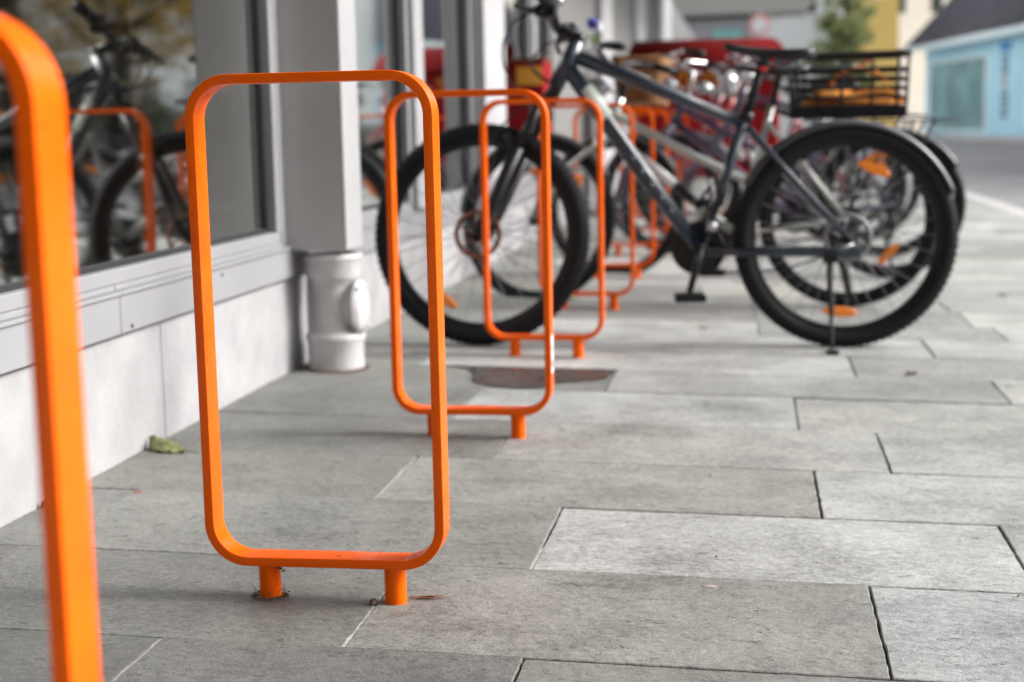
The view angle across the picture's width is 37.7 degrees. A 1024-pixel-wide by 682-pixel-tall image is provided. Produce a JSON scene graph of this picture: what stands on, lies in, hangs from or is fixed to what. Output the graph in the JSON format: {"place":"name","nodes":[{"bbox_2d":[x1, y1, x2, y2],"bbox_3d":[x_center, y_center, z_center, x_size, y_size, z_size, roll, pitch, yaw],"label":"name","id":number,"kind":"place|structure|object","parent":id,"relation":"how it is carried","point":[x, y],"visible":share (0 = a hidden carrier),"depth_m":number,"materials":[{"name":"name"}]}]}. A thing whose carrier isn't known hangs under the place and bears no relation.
{"place":"outdoors","nodes":[
{"label":"outdoors","id":0,"kind":"place"},
{"bbox_2d":[0,151,1023,681],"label":"pavement","id":1,"kind":"structure","parent":0,"point":[684,413],"depth_m":2.86,"materials":[{"name":"stone"}]},
{"bbox_2d":[0,14,100,681],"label":"bike stand","id":2,"kind":"object","parent":1,"relation":"on","point":[29,68],"visible":1,"depth_m":1.00,"materials":[{"name":"orange metal"}]},
{"bbox_2d":[149,435,198,453],"bbox_3d":[-0.753,0.231,3.332,0.141,0.032,0.062,3,9,29],"label":"curled leaf","id":3,"kind":"object","parent":1,"relation":"on","point":[157,444],"visible":1,"depth_m":3.33,"materials":[{"name":"plant"}]},
{"bbox_2d":[251,583,290,599],"bbox_3d":[-0.373,0.384,2.328,0.063,0.021,0.056,0,8,9],"label":"grit ring","id":4,"kind":"object","parent":1,"relation":"on","point":[284,595],"visible":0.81,"depth_m":2.31,"materials":[{"name":"grey gravel"}]},
{"bbox_2d":[184,70,449,604],"bbox_3d":[-0.290,0.008,2.263,0.376,0.814,0.046,0,8,9],"label":"bike stand","id":5,"kind":"object","parent":1,"relation":"on","point":[394,566],"visible":0.97,"depth_m":2.25,"materials":[{"name":"orange metal"}]},
{"bbox_2d":[112,463,542,681],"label":"pavement mortar","id":6,"kind":"object","parent":1,"relation":"on","point":[350,637],"visible":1,"depth_m":2.19,"materials":[{"name":"grey concrete"}]},
{"bbox_2d":[0,0,695,527],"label":"shop building","id":7,"kind":"structure","parent":1,"relation":"on","point":[134,74],"depth_m":3.79,"materials":[{"name":"paint"}]},
{"bbox_2d":[0,0,281,312],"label":"window","id":8,"kind":"structure","parent":7,"relation":"in","point":[129,71],"depth_m":3.44,"materials":[{"name":"glass"}]},
{"bbox_2d":[277,0,369,373],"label":"downpipe","id":9,"kind":"object","parent":7,"relation":"attached to","point":[321,159],"visible":1,"depth_m":4.33,"materials":[{"name":"metal"}]},
{"bbox_2d":[354,0,412,221],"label":"window","id":10,"kind":"structure","parent":7,"relation":"in","point":[381,28],"depth_m":5.57,"materials":[{"name":"glass"}]},
{"bbox_2d":[422,0,473,201],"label":"window","id":11,"kind":"structure","parent":7,"relation":"in","point":[447,55],"depth_m":6.90,"materials":[{"name":"glass"}]},
{"bbox_2d":[504,0,531,181],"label":"pillar","id":12,"kind":"structure","parent":7,"relation":"in","point":[512,48],"depth_m":8.74,"materials":[{"name":"paint"}]},
{"bbox_2d":[509,57,552,131],"bbox_3d":[0.114,-1.310,8.386,0.200,0.530,0.340,0,8,9],"label":"letter box","id":13,"kind":"object","parent":7,"relation":"attached to","point":[524,76],"visible":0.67,"depth_m":8.21,"materials":[{"name":"red paint"}]},
{"bbox_2d":[536,0,549,57],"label":"window","id":14,"kind":"structure","parent":7,"relation":"in","point":[543,26],"depth_m":9.92,"materials":[{"name":"paint"}]},
{"bbox_2d":[369,598,377,604],"bbox_3d":[-0.212,0.396,2.288,0.011,0.007,0.015,3,9,25],"label":"dirt crumb","id":15,"kind":"object","parent":1,"relation":"on","point":[372,601],"visible":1,"depth_m":2.28,"materials":[{"name":"brown soil"}]},
{"bbox_2d":[408,594,445,598],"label":"rust flecks","id":16,"kind":"object","parent":1,"relation":"on","point":[430,596],"visible":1,"depth_m":2.31,"materials":[{"name":"brown metal"}]},
{"bbox_2d":[384,89,553,438],"bbox_3d":[-0.096,-0.166,3.461,0.377,0.814,0.046,0,8,9],"label":"bike stand","id":17,"kind":"object","parent":1,"relation":"on","point":[518,414],"visible":0.88,"depth_m":3.45,"materials":[{"name":"orange metal"}]},
{"bbox_2d":[446,365,616,387],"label":"puddle","id":18,"kind":"object","parent":1,"relation":"on","point":[517,377],"visible":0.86,"depth_m":4.34,"materials":[{"name":"grey liquid"}]},
{"bbox_2d":[479,98,604,357],"bbox_3d":[0.096,-0.341,4.659,0.376,0.814,0.046,0,8,9],"label":"bike stand","id":19,"kind":"object","parent":1,"relation":"on","point":[576,339],"visible":0.97,"depth_m":4.64,"materials":[{"name":"orange metal"}]},
{"bbox_2d":[537,103,634,309],"bbox_3d":[0.288,-0.515,5.856,0.376,0.814,0.046,0,8,9],"label":"bike stand","id":20,"kind":"object","parent":1,"relation":"on","point":[613,296],"visible":0.59,"depth_m":5.85,"materials":[{"name":"orange metal"}]},
{"bbox_2d":[573,106,654,278],"bbox_3d":[0.481,-0.689,7.054,0.376,0.814,0.046,0,8,9],"label":"bike stand","id":21,"kind":"object","parent":1,"relation":"on","point":[638,266],"visible":0.59,"depth_m":7.03,"materials":[{"name":"orange metal"}]},
{"bbox_2d":[611,109,668,255],"bbox_3d":[0.674,-0.863,8.252,0.376,0.814,0.046,0,8,9],"label":"bike stand","id":22,"kind":"object","parent":1,"relation":"on","point":[617,249],"visible":0.41,"depth_m":8.23,"materials":[{"name":"orange metal"}]},
{"bbox_2d":[619,111,679,236],"bbox_3d":[0.866,-1.037,9.450,0.376,0.814,0.046,0,8,9],"label":"bike stand","id":23,"kind":"object","parent":1,"relation":"on","point":[678,162],"visible":0.16,"depth_m":9.41,"materials":[{"name":"orange metal"}]},
{"bbox_2d":[634,113,687,225],"bbox_3d":[1.059,-1.211,10.647,0.376,0.814,0.046,0,8,9],"label":"bike stand","id":24,"kind":"object","parent":1,"relation":"on","point":[635,132],"visible":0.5,"depth_m":10.61,"materials":[{"name":"orange metal"}]},
{"bbox_2d":[374,0,958,354],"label":"bicycle","id":25,"kind":"object","parent":1,"relation":"on","point":[698,247],"visible":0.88,"depth_m":4.84,"materials":[{"name":"metal"}]},
{"bbox_2d":[460,41,935,307],"bbox_3d":[0.711,-0.675,6.089,1.982,1.066,0.621,1,8,15],"label":"bicycle","id":26,"kind":"object","parent":1,"relation":"on","point":[582,156],"visible":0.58,"depth_m":6.01,"materials":[{"name":"metal"}]},
{"bbox_2d":[587,18,601,50],"bbox_3d":[0.341,-1.264,6.180,0.066,0.134,0.066,0,8,9],"label":"flower","id":27,"kind":"object","parent":26,"relation":"on","point":[594,24],"visible":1,"depth_m":6.17,"materials":[{"name":"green plant"}]},
{"bbox_2d":[801,66,904,105],"bbox_3d":[1.336,-0.981,5.884,0.424,0.188,0.288,1,8,15],"label":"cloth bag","id":28,"kind":"object","parent":26,"relation":"in","point":[855,101],"visible":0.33,"depth_m":5.81,"materials":[{"name":"orange fabric"}]},
{"bbox_2d":[671,0,813,38],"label":"grey building","id":29,"kind":"structure","parent":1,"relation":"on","point":[711,19],"depth_m":38.96,"materials":[{"name":"grey paint"}]},
{"bbox_2d":[605,63,907,242],"bbox_3d":[1.430,-1.109,8.936,1.804,1.103,0.628,0,8,10],"label":"bicycle","id":30,"kind":"object","parent":1,"relation":"on","point":[616,160],"visible":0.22,"depth_m":8.90,"materials":[{"name":"metal"}]},
{"bbox_2d":[551,48,965,277],"bbox_3d":[1.133,-0.844,7.178,2.013,1.090,0.625,0,8,11],"label":"bicycle","id":31,"kind":"object","parent":1,"relation":"on","point":[944,156],"visible":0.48,"depth_m":7.15,"materials":[{"name":"metal"}]},
{"bbox_2d":[749,9,768,36],"bbox_3d":[5.767,-6.007,35.019,0.470,3.400,0.092,0,8,9],"label":"road sign","id":32,"kind":"object","parent":1,"relation":"on","point":[759,24],"visible":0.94,"depth_m":34.79,"materials":[{"name":"white metal"}]},
{"bbox_2d":[634,71,894,226],"bbox_3d":[1.721,-1.318,10.366,1.824,1.105,0.627,0,8,7],"label":"bicycle","id":33,"kind":"object","parent":1,"relation":"on","point":[741,156],"visible":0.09,"depth_m":10.34,"materials":[{"name":"metal"}]},
{"bbox_2d":[634,61,920,234],"bbox_3d":[1.670,-1.205,9.525,1.817,1.125,0.621,0,8,9],"label":"bicycle","id":34,"kind":"object","parent":1,"relation":"on","point":[731,90],"visible":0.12,"depth_m":9.51,"materials":[{"name":"metal"}]},
{"bbox_2d":[617,53,944,257],"bbox_3d":[1.480,-1.026,8.218,1.738,1.147,0.602,2,9,23],"label":"bicycle","id":35,"kind":"object","parent":1,"relation":"on","point":[726,80],"visible":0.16,"depth_m":8.24,"materials":[{"name":"metal"}]},
{"bbox_2d":[627,37,787,214],"bbox_3d":[1.579,-1.725,12.081,1.240,1.390,0.960,0,8,9],"label":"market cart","id":36,"kind":"object","parent":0,"point":[714,50],"visible":0.12,"depth_m":11.66,"materials":[{"name":"red paint"}]},
{"bbox_2d":[515,236,1010,680],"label":"pavement bedding","id":37,"kind":"object","parent":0,"point":[821,517],"depth_m":2.93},
{"bbox_2d":[829,1,843,119],"label":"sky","id":38,"kind":"structure","parent":0,"point":[841,12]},
{"bbox_2d":[906,371,916,373],"bbox_3d":[1.170,0.092,4.389,0.037,0.005,0.036,-2,8,-4],"label":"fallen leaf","id":39,"kind":"object","parent":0,"point":[910,372],"visible":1,"depth_m":4.39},
{"bbox_2d":[838,138,1023,209],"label":"road","id":40,"kind":"structure","parent":0,"point":[993,170],"depth_m":27.41,"materials":[{"name":"grey asphalt"}]},
{"bbox_2d":[760,0,827,137],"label":"white house","id":41,"kind":"structure","parent":40,"relation":"on","point":[791,32],"depth_m":61.79,"materials":[{"name":"paint"}]},
{"bbox_2d":[803,0,816,15],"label":"window","id":42,"kind":"structure","parent":41,"relation":"in","point":[812,10],"depth_m":61.46,"materials":[{"name":"grey glass"}]},
{"bbox_2d":[799,0,875,85],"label":"tree","id":43,"kind":"object","parent":40,"relation":"on","point":[844,28],"visible":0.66,"depth_m":57.36,"materials":[{"name":"green plant"}]},
{"bbox_2d":[835,150,1023,216],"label":"kerb","id":44,"kind":"structure","parent":40,"relation":"on","point":[1006,207],"depth_m":13.67,"materials":[{"name":"concrete"}]},
{"bbox_2d":[919,131,1023,143],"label":"pavement","id":45,"kind":"structure","parent":0,"point":[1015,139],"depth_m":61.38,"materials":[{"name":"grey concrete"}]},
{"bbox_2d":[897,0,947,130],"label":"pale house","id":46,"kind":"structure","parent":45,"relation":"on","point":[915,16],"depth_m":103.16,"materials":[{"name":"paint"}]},
{"bbox_2d":[899,0,906,14],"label":"window","id":47,"kind":"structure","parent":46,"relation":"in","point":[902,3],"depth_m":102.80,"materials":[{"name":"white"}]},
{"bbox_2d":[929,0,943,13],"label":"window","id":48,"kind":"structure","parent":46,"relation":"in","point":[934,5],"depth_m":102.45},
{"bbox_2d":[905,0,1023,134],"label":"blue shop","id":49,"kind":"structure","parent":45,"relation":"on","point":[974,77],"depth_m":71.32,"materials":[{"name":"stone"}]},
{"bbox_2d":[927,54,988,131],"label":"window","id":50,"kind":"structure","parent":49,"relation":"in","point":[957,88],"depth_m":74.39,"materials":[{"name":"teal glass"}]},
{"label":"square","id":51,"kind":"structure","parent":0,"visible":0},
{"bbox_2d":[752,7,828,51],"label":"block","id":52,"kind":"structure","parent":51,"relation":"on","point":[754,35],"depth_m":121.14,"materials":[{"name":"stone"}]},
{"bbox_2d":[828,0,878,85],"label":"tree","id":53,"kind":"object","parent":51,"relation":"on","point":[864,40],"visible":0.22,"depth_m":76.67,"materials":[{"name":"green plant"}]},
{"bbox_2d":[849,0,898,126],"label":"yellow house","id":54,"kind":"structure","parent":51,"relation":"on","point":[885,26],"depth_m":88.00,"materials":[{"name":"paint"}]}
]}

